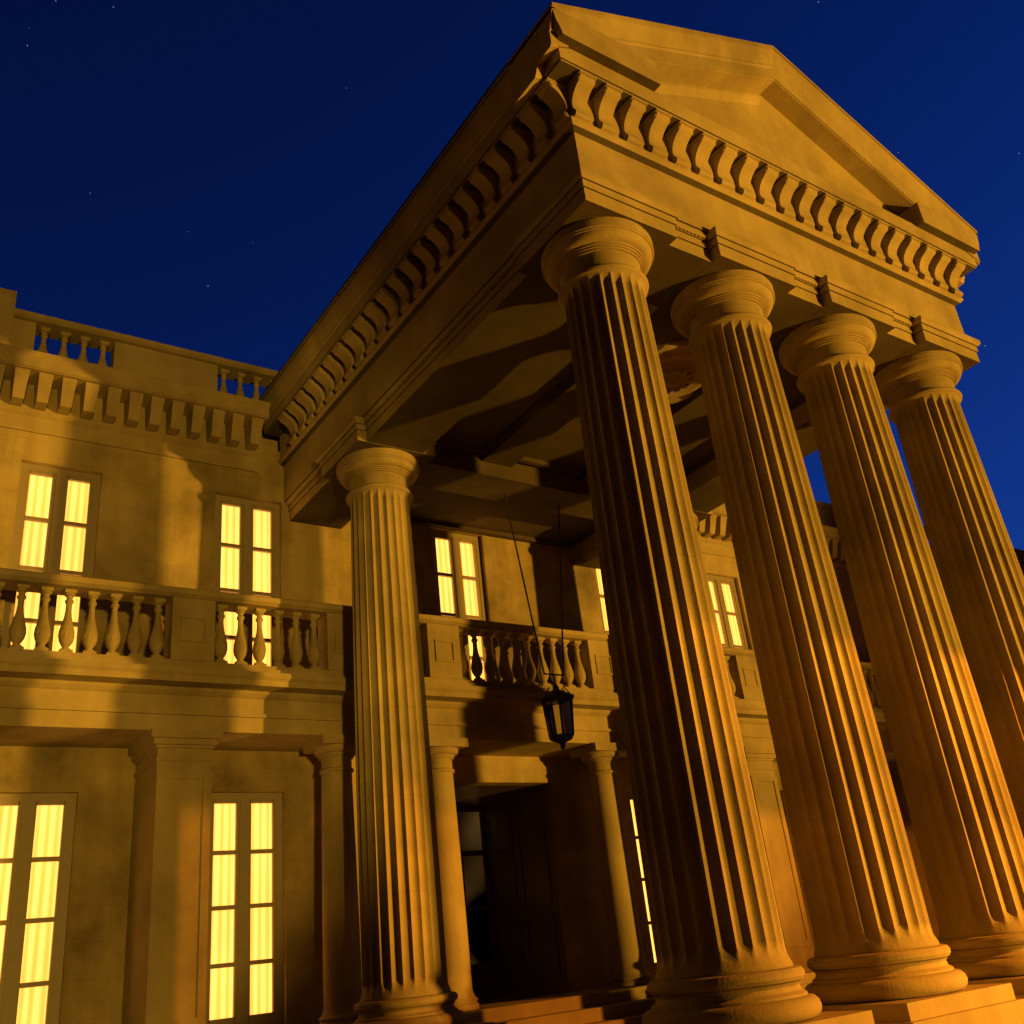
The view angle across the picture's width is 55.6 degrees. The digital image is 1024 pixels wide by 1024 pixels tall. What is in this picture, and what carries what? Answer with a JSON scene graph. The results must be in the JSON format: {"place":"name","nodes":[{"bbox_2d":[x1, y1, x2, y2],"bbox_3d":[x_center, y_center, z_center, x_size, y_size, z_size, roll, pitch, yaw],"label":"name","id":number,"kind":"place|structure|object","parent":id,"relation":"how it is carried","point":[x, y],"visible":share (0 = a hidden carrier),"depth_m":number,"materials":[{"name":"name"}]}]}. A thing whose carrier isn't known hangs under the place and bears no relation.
{"place":"outdoors","nodes":[
{"label":"outdoors","id":0,"kind":"place"},
{"bbox_2d":[0,475,741,1023],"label":"window panes","id":1,"kind":"structure","parent":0,"point":[32,1001],"depth_m":14.55,"materials":[{"name":"yellow glass"}]},
{"bbox_2d":[0,0,1023,549],"label":"sky","id":2,"kind":"structure","parent":0,"point":[203,176],"materials":[{"name":"blue"}]},
{"bbox_2d":[409,318,805,548],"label":"portico ceiling","id":3,"kind":"structure","parent":0,"point":[515,435],"depth_m":16.50,"materials":[{"name":"beige paint"}]},
{"bbox_2d":[503,493,573,749],"bbox_3d":[0.589,1.774,16.535,1.224,4.522,0.537,10,-30,-33],"label":"hanging lantern","id":4,"kind":"object","parent":3,"relation":"hanging from","point":[556,702],"visible":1,"depth_m":15.72,"materials":[{"name":"metal"}]},
{"bbox_2d":[658,341,701,403],"bbox_3d":[2.413,-2.038,14.805,1.690,0.221,1.690,10,-30,-33],"label":"ceiling medallion","id":5,"kind":"object","parent":3,"relation":"attached to","point":[679,368],"visible":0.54,"depth_m":14.56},
{"bbox_3d":[6.555,3.862,6.561,86.000,0.120,20.800,10,-30,-33],"label":"gravel drive","id":6,"kind":"object","parent":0,"visible":0},
{"bbox_2d":[336,448,493,1023],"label":"column","id":7,"kind":"structure","parent":6,"relation":"on","point":[404,967],"depth_m":13.36,"materials":[{"name":"stone"}]},
{"bbox_2d":[541,217,874,1023],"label":"column","id":8,"kind":"structure","parent":6,"relation":"on","point":[719,939],"depth_m":8.96,"materials":[{"name":"stone"}]},
{"bbox_2d":[693,513,815,988],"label":"giant column","id":9,"kind":"structure","parent":6,"relation":"on","point":[808,978],"depth_m":15.36,"materials":[{"name":"stone"}]},
{"bbox_2d":[671,269,1023,1023],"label":"column","id":10,"kind":"structure","parent":6,"relation":"on","point":[881,953],"depth_m":10.02,"materials":[{"name":"stone"}]},
{"bbox_2d":[778,313,1023,998],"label":"column","id":11,"kind":"structure","parent":6,"relation":"on","point":[967,832],"depth_m":11.38,"materials":[{"name":"stone"}]},
{"bbox_2d":[874,350,1023,837],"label":"column","id":12,"kind":"structure","parent":6,"relation":"on","point":[980,573],"depth_m":13.35,"materials":[{"name":"stone"}]},
{"label":"ground","id":13,"kind":"structure","parent":0,"visible":0},
{"bbox_2d":[0,427,903,1023],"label":"building wall","id":14,"kind":"structure","parent":13,"relation":"on","point":[156,519],"depth_m":15.80,"materials":[{"name":"beige stone"}]},
{"bbox_2d":[0,463,813,1023],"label":"window frames","id":15,"kind":"structure","parent":14,"relation":"attached to","point":[16,921],"depth_m":14.61,"materials":[{"name":"white wood"}]},
{"bbox_2d":[0,655,895,762],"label":"balcony entablature","id":16,"kind":"structure","parent":14,"relation":"attached to","point":[50,702],"depth_m":14.20,"materials":[{"name":"beige stone"}]},
{"bbox_2d":[0,568,883,712],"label":"balcony balustrade","id":17,"kind":"object","parent":16,"relation":"on","point":[188,639],"visible":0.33,"depth_m":14.93,"materials":[{"name":"beige stone"}]},
{"bbox_2d":[0,343,1023,578],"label":"cornice","id":18,"kind":"structure","parent":14,"relation":"attached to","point":[42,393],"depth_m":16.15,"materials":[{"name":"beige stone"}]},
{"bbox_2d":[454,785,569,1003],"bbox_3d":[-1.026,6.976,17.641,2.900,3.500,2.330,10,-30,-33],"label":"entrance vestibule and doors","id":19,"kind":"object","parent":14,"relation":"attached to","point":[528,956],"visible":0.34,"depth_m":18.39,"materials":[{"name":"paint"}]},
{"bbox_2d":[457,812,491,963],"bbox_3d":[-1.627,7.416,18.444,2.900,3.500,0.001,10,-30,-33],"label":"door glass","id":20,"kind":"object","parent":19,"relation":"attached to","point":[474,878],"visible":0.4,"depth_m":19.13,"materials":[{"name":"black"}]},
{"bbox_2d":[0,287,1023,568],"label":"roof parapet","id":21,"kind":"structure","parent":14,"relation":"on","point":[20,327],"depth_m":16.84,"materials":[{"name":"stone"}]},
{"bbox_2d":[260,6,980,568],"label":"entablature","id":22,"kind":"structure","parent":14,"relation":"on","point":[482,316],"depth_m":13.01,"materials":[{"name":"beige stone"}]},
{"bbox_2d":[258,3,550,399],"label":"portico roof","id":23,"kind":"structure","parent":22,"relation":"on","point":[450,140],"depth_m":13.82,"materials":[{"name":"beige stone"}]},
{"bbox_2d":[278,69,966,444],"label":"portico consoles","id":24,"kind":"object","parent":22,"relation":"attached to","point":[554,95],"visible":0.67,"depth_m":13.01,"materials":[{"name":"beige stone"}]},
{"bbox_2d":[507,2,979,286],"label":"pediment","id":25,"kind":"structure","parent":22,"relation":"on","point":[772,99],"depth_m":13.80,"materials":[{"name":"beige stone"}]},
{"bbox_2d":[121,728,939,1023],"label":"ground floor columns and piers","id":26,"kind":"structure","parent":13,"relation":"on","point":[165,972],"depth_m":13.89,"materials":[{"name":"stone"}]},
{"bbox_2d":[463,984,655,1023],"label":"door steps","id":27,"kind":"structure","parent":13,"relation":"on","point":[624,1005],"depth_m":14.55,"materials":[{"name":"stone"}]}
]}

